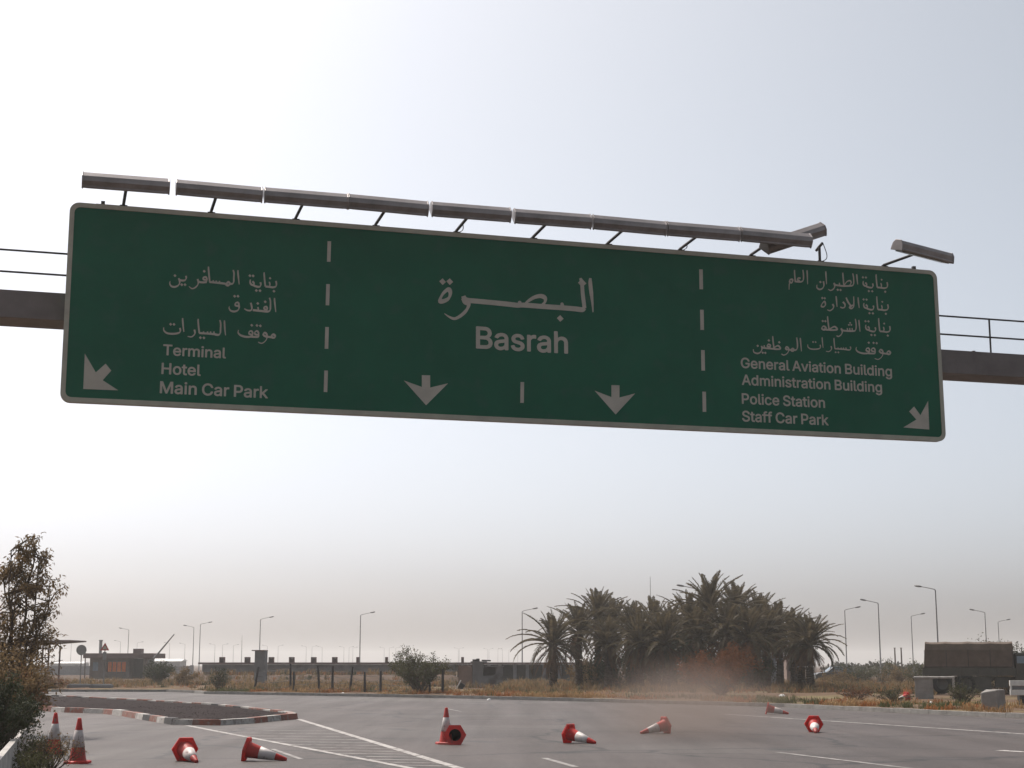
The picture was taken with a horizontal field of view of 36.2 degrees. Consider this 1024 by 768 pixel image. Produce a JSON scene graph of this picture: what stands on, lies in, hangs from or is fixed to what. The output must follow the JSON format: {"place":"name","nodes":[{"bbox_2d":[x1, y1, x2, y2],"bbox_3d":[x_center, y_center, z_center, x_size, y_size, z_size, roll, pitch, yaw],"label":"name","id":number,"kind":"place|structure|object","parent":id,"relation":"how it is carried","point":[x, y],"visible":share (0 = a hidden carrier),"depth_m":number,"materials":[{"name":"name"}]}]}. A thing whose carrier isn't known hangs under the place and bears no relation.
{"place":"outdoors","nodes":[
{"label":"outdoors","id":0,"kind":"place"},
{"bbox_2d":[50,662,88,665],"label":"distant shed","id":1,"kind":"structure","parent":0,"point":[69,663],"depth_m":507.99,"materials":[{"name":"white metal"}]},
{"bbox_2d":[2,665,193,674],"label":"perimeter wall","id":2,"kind":"structure","parent":0,"point":[70,670],"depth_m":245.73,"materials":[{"name":"grey concrete"}]},
{"bbox_2d":[148,634,174,676],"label":"barrier gate","id":3,"kind":"structure","parent":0,"point":[155,656],"depth_m":147.79,"materials":[{"name":"grey metal"}]},
{"bbox_2d":[154,659,186,665],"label":"distant shed","id":4,"kind":"structure","parent":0,"point":[177,662],"depth_m":410.66,"materials":[{"name":"white metal"}]},
{"bbox_2d":[191,674,457,683],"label":"earth bank","id":5,"kind":"structure","parent":0,"point":[358,677],"depth_m":135.90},
{"bbox_2d":[198,657,588,681],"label":"perimeter wall","id":6,"kind":"structure","parent":0,"point":[514,670],"depth_m":147.61,"materials":[{"name":"grey concrete"}]},
{"bbox_2d":[0,0,1023,664],"label":"sky","id":7,"kind":"structure","parent":0,"point":[877,123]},
{"bbox_2d":[2,692,1023,767],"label":"road","id":8,"kind":"structure","parent":0,"point":[500,733],"depth_m":36.32,"materials":[{"name":"grey asphalt"}]},
{"bbox_2d":[0,728,28,767],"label":"guardrail","id":9,"kind":"object","parent":8,"relation":"on","point":[7,753],"visible":0.48,"depth_m":22.35,"materials":[{"name":"white metal"}]},
{"bbox_2d":[1,684,44,743],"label":"roadside shrub","id":10,"kind":"object","parent":8,"relation":"on","point":[23,705],"visible":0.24,"depth_m":29.95,"materials":[{"name":"green plant"}]},
{"bbox_2d":[0,660,47,750],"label":"roadside shrub","id":11,"kind":"object","parent":8,"relation":"on","point":[7,720],"visible":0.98,"depth_m":24.47,"materials":[{"name":"green plant"}]},
{"bbox_2d":[0,640,56,739],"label":"roadside shrub","id":12,"kind":"object","parent":8,"relation":"on","point":[29,687],"visible":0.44,"depth_m":32.46,"materials":[{"name":"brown plant"}]},
{"bbox_2d":[7,663,53,715],"bbox_3d":[-10.693,6.904,34.315,1.247,1.636,1.184,0,-10,0],"label":"roadside shrub","id":13,"kind":"object","parent":8,"relation":"on","point":[46,701],"visible":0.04,"depth_m":34.47,"materials":[{"name":"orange plant"}]},
{"bbox_2d":[12,745,56,767],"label":"roadside weed","id":14,"kind":"object","parent":8,"relation":"on","point":[27,761],"visible":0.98,"depth_m":22.61,"materials":[{"name":"green plant"}]},
{"bbox_2d":[0,532,69,695],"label":"leafy tree","id":15,"kind":"object","parent":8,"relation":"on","point":[29,588],"visible":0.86,"depth_m":37.45,"materials":[{"name":"green plant"}]},
{"bbox_2d":[16,728,56,765],"bbox_3d":[-7.530,5.726,24.527,0.801,0.674,0.901,3,-11,-16],"label":"roadside weed","id":16,"kind":"object","parent":8,"relation":"on","point":[26,747],"visible":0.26,"depth_m":24.55,"materials":[{"name":"green plant"}]},
{"bbox_2d":[18,731,86,767],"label":"roadside weed","id":17,"kind":"object","parent":8,"relation":"on","point":[58,754],"visible":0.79,"depth_m":23.90,"materials":[{"name":"green plant"}]},
{"bbox_2d":[43,713,61,753],"bbox_3d":[-8.572,6.545,29.400,0.410,0.750,0.474,5,-12,-28],"label":"traffic cone","id":18,"kind":"object","parent":8,"relation":"on","point":[55,730],"visible":0.62,"depth_m":29.34,"materials":[{"name":"red plastic"}]},
{"bbox_2d":[63,718,90,763],"bbox_3d":[-7.343,6.038,26.561,0.410,0.750,0.473,0,-10,0],"label":"traffic cone","id":19,"kind":"object","parent":8,"relation":"on","point":[80,734],"visible":0.87,"depth_m":26.48,"materials":[{"name":"plastic"}]},
{"bbox_2d":[36,694,297,724],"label":"traffic island","id":20,"kind":"structure","parent":8,"relation":"on","point":[170,712],"depth_m":51.52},
{"bbox_2d":[171,737,197,762],"bbox_3d":[-5.512,6.368,26.899,0.473,0.410,0.750,5,2,-28],"label":"traffic cone","id":21,"kind":"object","parent":8,"relation":"on","point":[184,749],"visible":1,"depth_m":27.11,"materials":[{"name":"red plastic"}]},
{"bbox_2d":[241,737,286,760],"bbox_3d":[-4.265,6.420,27.191,0.750,0.410,0.473,13,-9,6],"label":"traffic cone","id":22,"kind":"object","parent":8,"relation":"on","point":[250,749],"visible":1,"depth_m":27.11,"materials":[{"name":"red plastic"}]},
{"bbox_2d":[271,749,302,758],"bbox_3d":[-4.207,6.891,29.220,0.100,0.001,3.517,3,-11,-16],"label":"road marking","id":23,"kind":"object","parent":8,"relation":"on","point":[286,754],"visible":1,"depth_m":28.98,"materials":[{"name":"paint"}]},
{"bbox_2d":[184,725,412,767],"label":"road marking","id":24,"kind":"object","parent":8,"relation":"on","point":[308,748],"visible":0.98,"depth_m":30.69,"materials":[{"name":"paint"}]},
{"bbox_2d":[271,730,435,765],"bbox_3d":[-3.387,7.593,33.145,2.692,0.001,15.896,4,-11,-22],"label":"hatch marking","id":25,"kind":"object","parent":8,"relation":"on","point":[353,742],"visible":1,"depth_m":31.43,"materials":[{"name":"paint"}]},
{"bbox_2d":[297,719,462,767],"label":"road marking","id":26,"kind":"object","parent":8,"relation":"on","point":[411,753],"visible":1,"depth_m":31.43,"materials":[{"name":"paint"}]},
{"bbox_2d":[435,707,452,744],"bbox_3d":[-1.381,7.174,32.920,0.410,0.750,0.473,3,-11,-17],"label":"traffic cone","id":27,"kind":"object","parent":8,"relation":"on","point":[445,725],"visible":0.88,"depth_m":32.84,"materials":[{"name":"plastic"}]},
{"bbox_2d":[444,725,465,744],"bbox_3d":[-1.228,7.453,32.968,0.473,0.410,0.750,1,-24,-7],"label":"traffic cone","id":28,"kind":"object","parent":8,"relation":"on","point":[457,732],"visible":0.98,"depth_m":32.67,"materials":[{"name":"plastic"}]},
{"bbox_2d":[0,171,1023,441],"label":"sign gantry","id":29,"kind":"object","parent":8,"relation":"on","point":[182,309],"visible":1,"depth_m":26.26,"materials":[{"name":"metal"}]},
{"bbox_2d":[47,689,1023,718],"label":"kerb","id":30,"kind":"structure","parent":8,"relation":"on","point":[941,712],"depth_m":68.95,"materials":[{"name":"concrete"}]},
{"bbox_2d":[543,758,578,766],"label":"road marking","id":31,"kind":"object","parent":8,"relation":"on","point":[560,762],"visible":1,"depth_m":26.62,"materials":[{"name":"paint"}]},
{"bbox_2d":[561,724,595,743],"bbox_3d":[1.478,7.490,33.177,0.750,0.410,0.473,9,-2,41],"label":"traffic cone","id":32,"kind":"object","parent":8,"relation":"on","point":[570,733],"visible":1,"depth_m":33.23,"materials":[{"name":"plastic"}]},
{"bbox_2d":[640,716,670,733],"bbox_3d":[3.416,8.332,37.881,0.750,0.410,0.473,-10,-4,-28],"label":"traffic cone","id":33,"kind":"object","parent":8,"relation":"on","point":[663,724],"visible":1,"depth_m":37.88,"materials":[{"name":"red plastic"}]},
{"bbox_2d":[765,702,788,713],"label":"traffic cone","id":34,"kind":"object","parent":8,"relation":"on","point":[771,709],"visible":1,"depth_m":52.54,"materials":[{"name":"plastic"}]},
{"bbox_2d":[804,716,822,732],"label":"traffic cone","id":35,"kind":"object","parent":8,"relation":"on","point":[814,724],"visible":1,"depth_m":38.71,"materials":[{"name":"red plastic"}]},
{"bbox_2d":[777,752,908,767],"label":"road marking","id":36,"kind":"object","parent":8,"relation":"on","point":[844,760],"visible":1,"depth_m":27.18,"materials":[{"name":"paint"}]},
{"bbox_2d":[729,714,1020,733],"bbox_3d":[9.831,9.651,44.659,0.160,0.001,17.136,3,-11,-18],"label":"road marking","id":37,"kind":"object","parent":8,"relation":"on","point":[884,724],"visible":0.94,"depth_m":42.73,"materials":[{"name":"paint"}]},
{"bbox_2d":[40,665,1016,696],"bbox_3d":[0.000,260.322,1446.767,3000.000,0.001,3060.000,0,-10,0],"label":"ground","id":38,"kind":"structure","parent":0,"point":[817,669],"depth_m":215.79,"materials":[{"name":"brown soil"}]},
{"bbox_2d":[30,671,57,692],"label":"scrub bush","id":39,"kind":"object","parent":38,"relation":"on","point":[47,681],"visible":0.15,"depth_m":90.38,"materials":[{"name":"brown plant"}]},
{"bbox_2d":[5,640,85,678],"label":"checkpoint canopy","id":40,"kind":"object","parent":38,"relation":"on","point":[67,641],"visible":0.2,"depth_m":121.93,"materials":[{"name":"grey metal"}]},
{"bbox_2d":[83,649,164,678],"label":"checkpoint booth","id":41,"kind":"object","parent":38,"relation":"on","point":[125,665],"visible":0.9,"depth_m":183.09,"materials":[{"name":"grey concrete"}]},
{"bbox_2d":[133,659,142,677],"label":"doorway","id":42,"kind":"structure","parent":41,"relation":"in","point":[137,663],"depth_m":184.61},
{"bbox_2d":[140,660,176,683],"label":"green bush","id":43,"kind":"object","parent":38,"relation":"on","point":[158,674],"visible":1,"depth_m":125.47,"materials":[{"name":"green plant"}]},
{"bbox_2d":[252,650,267,684],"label":"guard tower","id":44,"kind":"structure","parent":38,"relation":"on","point":[261,657],"depth_m":120.12,"materials":[{"name":"grey concrete"}]},
{"bbox_2d":[359,611,374,661],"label":"street lamp","id":45,"kind":"object","parent":38,"relation":"on","point":[360,633],"visible":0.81,"depth_m":255.72,"materials":[{"name":"grey metal"}]},
{"bbox_2d":[49,667,936,694],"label":"field scrub","id":46,"kind":"object","parent":38,"relation":"on","point":[541,682],"visible":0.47,"depth_m":99.62,"materials":[{"name":"brown plant"}]},
{"bbox_2d":[565,656,613,688],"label":"grove undergrowth","id":47,"kind":"object","parent":38,"relation":"on","point":[584,675],"visible":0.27,"depth_m":104.22,"materials":[{"name":"green plant"}]},
{"bbox_2d":[554,586,625,685],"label":"palm tree","id":48,"kind":"object","parent":38,"relation":"on","point":[598,598],"visible":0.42,"depth_m":106.50,"materials":[{"name":"green plant"}]},
{"bbox_2d":[585,597,637,683],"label":"palm tree","id":49,"kind":"object","parent":38,"relation":"on","point":[616,604],"visible":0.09,"depth_m":110.41,"materials":[{"name":"green plant"}]},
{"bbox_2d":[578,648,656,687],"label":"grove undergrowth","id":50,"kind":"object","parent":38,"relation":"on","point":[600,671],"visible":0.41,"depth_m":101.73,"materials":[{"name":"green plant"}]},
{"bbox_2d":[621,595,692,685],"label":"palm tree","id":51,"kind":"object","parent":38,"relation":"on","point":[655,605],"visible":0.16,"depth_m":106.40,"materials":[{"name":"green plant"}]},
{"bbox_2d":[626,635,687,686],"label":"grove undergrowth","id":52,"kind":"object","parent":38,"relation":"on","point":[656,677],"visible":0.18,"depth_m":102.12,"materials":[{"name":"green plant"}]},
{"bbox_2d":[647,604,681,684],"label":"palm tree","id":53,"kind":"object","parent":38,"relation":"on","point":[673,681],"visible":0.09,"depth_m":110.97,"materials":[{"name":"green plant"}]},
{"bbox_2d":[656,631,717,685],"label":"grove undergrowth","id":54,"kind":"object","parent":38,"relation":"on","point":[676,677],"visible":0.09,"depth_m":101.10,"materials":[{"name":"green plant"}]},
{"bbox_2d":[657,589,720,683],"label":"palm tree","id":55,"kind":"object","parent":38,"relation":"on","point":[689,610],"visible":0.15,"depth_m":107.73,"materials":[{"name":"green plant"}]},
{"bbox_2d":[665,570,753,684],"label":"palm tree","id":56,"kind":"object","parent":38,"relation":"on","point":[709,592],"visible":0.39,"depth_m":103.67,"materials":[{"name":"green plant"}]},
{"bbox_2d":[715,581,772,679],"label":"palm tree","id":57,"kind":"object","parent":38,"relation":"on","point":[732,593],"visible":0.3,"depth_m":107.62,"materials":[{"name":"green plant"}]},
{"bbox_2d":[739,656,778,688],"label":"grove undergrowth","id":58,"kind":"object","parent":38,"relation":"on","point":[761,676],"visible":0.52,"depth_m":98.53,"materials":[{"name":"green plant"}]},
{"bbox_2d":[741,590,786,668],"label":"palm tree","id":59,"kind":"object","parent":38,"relation":"on","point":[761,596],"visible":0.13,"depth_m":110.57,"materials":[{"name":"green plant"}]},
{"bbox_2d":[739,604,794,689],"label":"palm tree","id":60,"kind":"object","parent":38,"relation":"on","point":[772,613],"visible":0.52,"depth_m":99.30,"materials":[{"name":"green plant"}]},
{"bbox_2d":[762,654,783,682],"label":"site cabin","id":61,"kind":"object","parent":38,"relation":"on","point":[774,662],"visible":0.04,"depth_m":125.97,"materials":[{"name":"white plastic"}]},
{"bbox_2d":[751,599,808,684],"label":"palm tree","id":62,"kind":"object","parent":38,"relation":"on","point":[780,667],"visible":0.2,"depth_m":104.18,"materials":[{"name":"green plant"}]},
{"bbox_2d":[783,656,802,680],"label":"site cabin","id":63,"kind":"object","parent":38,"relation":"on","point":[787,673],"visible":0.12,"depth_m":135.87,"materials":[{"name":"white"}]},
{"bbox_2d":[773,607,823,685],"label":"palm tree","id":64,"kind":"object","parent":38,"relation":"on","point":[793,677],"visible":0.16,"depth_m":108.00,"materials":[{"name":"green plant"}]},
{"bbox_2d":[765,616,834,689],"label":"palm tree","id":65,"kind":"object","parent":38,"relation":"on","point":[801,679],"visible":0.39,"depth_m":97.28,"materials":[{"name":"green plant"}]},
{"bbox_2d":[766,612,846,690],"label":"palm tree","id":66,"kind":"object","parent":38,"relation":"on","point":[810,633],"visible":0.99,"depth_m":95.31,"materials":[{"name":"green plant"}]},
{"bbox_2d":[814,666,861,682],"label":"parked car","id":67,"kind":"object","parent":38,"relation":"on","point":[828,672],"visible":0.21,"depth_m":139.67,"materials":[{"name":"paint"}]},
{"bbox_2d":[820,669,856,681],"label":"scrub bush","id":68,"kind":"object","parent":38,"relation":"on","point":[837,677],"visible":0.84,"depth_m":121.73,"materials":[{"name":"brown plant"}]},
{"bbox_2d":[844,606,860,665],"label":"street lamp","id":69,"kind":"object","parent":38,"relation":"on","point":[845,632],"visible":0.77,"depth_m":232.22,"materials":[{"name":"grey metal"}]},
{"bbox_2d":[836,663,878,683],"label":"scrub bush","id":70,"kind":"object","parent":38,"relation":"on","point":[849,670],"visible":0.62,"depth_m":127.36,"materials":[{"name":"green plant"}]},
{"bbox_2d":[860,599,881,672],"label":"street lamp","id":71,"kind":"object","parent":38,"relation":"on","point":[879,630],"visible":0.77,"depth_m":206.19,"materials":[{"name":"grey metal"}]},
{"bbox_2d":[820,661,923,674],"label":"treeline","id":72,"kind":"object","parent":38,"relation":"on","point":[853,665],"visible":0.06,"depth_m":248.64,"materials":[{"name":"green plant"}]},
{"bbox_2d":[852,657,899,682],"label":"scrub bush","id":73,"kind":"object","parent":38,"relation":"on","point":[879,671],"visible":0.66,"depth_m":125.62,"materials":[{"name":"green plant"}]},
{"bbox_2d":[878,663,913,681],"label":"scrub bush","id":74,"kind":"object","parent":38,"relation":"on","point":[896,676],"visible":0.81,"depth_m":122.72,"materials":[{"name":"brown plant"}]},
{"bbox_2d":[900,658,923,682],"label":"scrub bush","id":75,"kind":"object","parent":38,"relation":"on","point":[919,671],"visible":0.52,"depth_m":121.61,"materials":[{"name":"green plant"}]},
{"bbox_2d":[914,585,938,641],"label":"street lamp","id":76,"kind":"object","parent":38,"relation":"on","point":[936,609],"visible":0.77,"depth_m":168.81,"materials":[{"name":"grey metal"}]},
{"bbox_2d":[991,680,1009,693],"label":"scrub bush","id":77,"kind":"object","parent":38,"relation":"on","point":[1008,690],"visible":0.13,"depth_m":87.17,"materials":[{"name":"brown plant"}]},
{"bbox_2d":[1009,680,1023,704],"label":"white barrier","id":78,"kind":"object","parent":38,"relation":"on","point":[1017,687],"visible":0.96,"depth_m":58.93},
{"bbox_2d":[48,685,1023,712],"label":"verge","id":79,"kind":"structure","parent":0,"point":[831,695],"depth_m":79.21,"materials":[{"name":"brown plant"}]},
{"bbox_2d":[45,671,69,688],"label":"scrub bush","id":80,"kind":"object","parent":79,"relation":"on","point":[61,680],"visible":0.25,"depth_m":98.06,"materials":[{"name":"brown plant"}]},
{"bbox_2d":[67,684,89,687],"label":"concrete block","id":81,"kind":"object","parent":79,"relation":"on","point":[77,685],"depth_m":102.78,"materials":[{"name":"grey concrete"}]},
{"bbox_2d":[76,645,86,683],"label":"traffic sign","id":82,"kind":"object","parent":81,"relation":"on","point":[81,650],"visible":1,"depth_m":103.45,"materials":[{"name":"grey metal"}]},
{"bbox_2d":[89,684,112,687],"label":"concrete block","id":83,"kind":"object","parent":79,"relation":"on","point":[100,685],"depth_m":101.79,"materials":[{"name":"grey concrete"}]},
{"bbox_2d":[101,643,108,683],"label":"traffic sign","id":84,"kind":"object","parent":79,"relation":"on","point":[104,647],"visible":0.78,"depth_m":103.41,"materials":[{"name":"metal"}]},
{"bbox_2d":[169,666,199,684],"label":"brown bush","id":85,"kind":"object","parent":79,"relation":"on","point":[182,676],"visible":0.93,"depth_m":115.58,"materials":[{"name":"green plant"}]},
{"bbox_2d":[208,667,232,688],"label":"dead bush","id":86,"kind":"object","parent":79,"relation":"on","point":[221,679],"visible":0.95,"depth_m":91.34,"materials":[{"name":"brown plant"}]},
{"bbox_2d":[254,664,443,692],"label":"wire fence","id":87,"kind":"object","parent":79,"relation":"on","point":[318,676],"visible":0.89,"depth_m":86.93,"materials":[{"name":"grey metal"}]},
{"bbox_2d":[386,645,456,692],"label":"leafy bush","id":88,"kind":"object","parent":79,"relation":"on","point":[412,678],"visible":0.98,"depth_m":82.31,"materials":[{"name":"green plant"}]},
{"bbox_2d":[458,659,503,687],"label":"guard hut","id":89,"kind":"object","parent":79,"relation":"on","point":[478,671],"visible":0.91,"depth_m":106.25,"materials":[{"name":"grey concrete"}]},
{"bbox_2d":[507,610,591,686],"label":"palm tree","id":90,"kind":"object","parent":79,"relation":"on","point":[555,628],"visible":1,"depth_m":98.20,"materials":[{"name":"green plant"}]},
{"bbox_2d":[538,600,608,688],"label":"palm tree","id":91,"kind":"object","parent":79,"relation":"on","point":[579,613],"visible":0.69,"depth_m":102.28,"materials":[{"name":"green plant"}]},
{"bbox_2d":[571,614,644,689],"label":"palm tree","id":92,"kind":"object","parent":79,"relation":"on","point":[606,653],"visible":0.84,"depth_m":99.27,"materials":[{"name":"green plant"}]},
{"bbox_2d":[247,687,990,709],"bbox_3d":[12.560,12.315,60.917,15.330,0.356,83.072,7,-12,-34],"label":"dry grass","id":93,"kind":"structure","parent":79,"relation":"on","point":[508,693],"depth_m":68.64,"materials":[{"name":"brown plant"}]},
{"bbox_2d":[589,600,671,686],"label":"palm tree","id":94,"kind":"object","parent":79,"relation":"on","point":[633,605],"visible":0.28,"depth_m":101.49,"materials":[{"name":"green plant"}]},
{"bbox_2d":[600,609,677,688],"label":"palm tree","id":95,"kind":"object","parent":79,"relation":"on","point":[637,655],"visible":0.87,"depth_m":96.17,"materials":[{"name":"green plant"}]},
{"bbox_2d":[624,609,706,689],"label":"palm tree","id":96,"kind":"object","parent":79,"relation":"on","point":[664,634],"visible":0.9,"depth_m":95.25,"materials":[{"name":"green plant"}]},
{"bbox_2d":[669,601,738,686],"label":"palm tree","id":97,"kind":"object","parent":79,"relation":"on","point":[694,633],"visible":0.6,"depth_m":96.23,"materials":[{"name":"green plant"}]},
{"bbox_2d":[674,641,764,694],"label":"dry bush","id":98,"kind":"object","parent":79,"relation":"on","point":[730,676],"visible":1,"depth_m":78.42,"materials":[{"name":"orange plant"}]},
{"bbox_2d":[678,600,769,686],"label":"palm tree","id":99,"kind":"object","parent":79,"relation":"on","point":[727,610],"visible":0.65,"depth_m":95.49,"materials":[{"name":"green plant"}]},
{"bbox_2d":[706,603,791,688],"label":"palm tree","id":100,"kind":"object","parent":79,"relation":"on","point":[748,634],"visible":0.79,"depth_m":94.31,"materials":[{"name":"green plant"}]},
{"bbox_2d":[836,684,873,699],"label":"roadside weed","id":101,"kind":"object","parent":79,"relation":"on","point":[855,695],"visible":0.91,"depth_m":68.66,"materials":[{"name":"orange plant"}]},
{"bbox_2d":[871,685,914,702],"bbox_3d":[15.772,12.814,64.727,1.894,0.728,1.662,0,-10,0],"label":"roadside weed","id":102,"kind":"object","parent":79,"relation":"on","point":[893,696],"visible":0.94,"depth_m":64.62,"materials":[{"name":"green plant"}]},
{"bbox_2d":[913,676,954,698],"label":"culvert portal","id":103,"kind":"object","parent":79,"relation":"on","point":[923,687],"visible":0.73,"depth_m":70.10,"materials":[{"name":"concrete"}]},
{"bbox_2d":[948,680,980,702],"bbox_3d":[17.569,11.959,60.895,1.400,1.036,1.544,0,-10,0],"label":"roadside weed","id":104,"kind":"object","parent":79,"relation":"on","point":[958,692],"visible":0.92,"depth_m":60.81,"materials":[{"name":"green plant"}]},
{"bbox_2d":[922,641,1023,693],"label":"army truck","id":105,"kind":"object","parent":79,"relation":"on","point":[981,665],"visible":0.91,"depth_m":82.15,"materials":[{"name":"fabric"}]},
{"bbox_2d":[981,689,1005,709],"bbox_3d":[16.466,10.821,53.654,0.677,0.721,0.844,-5,-11,28],"label":"concrete block","id":106,"kind":"object","parent":79,"relation":"on","point":[991,697],"depth_m":53.39,"materials":[{"name":"grey concrete"}]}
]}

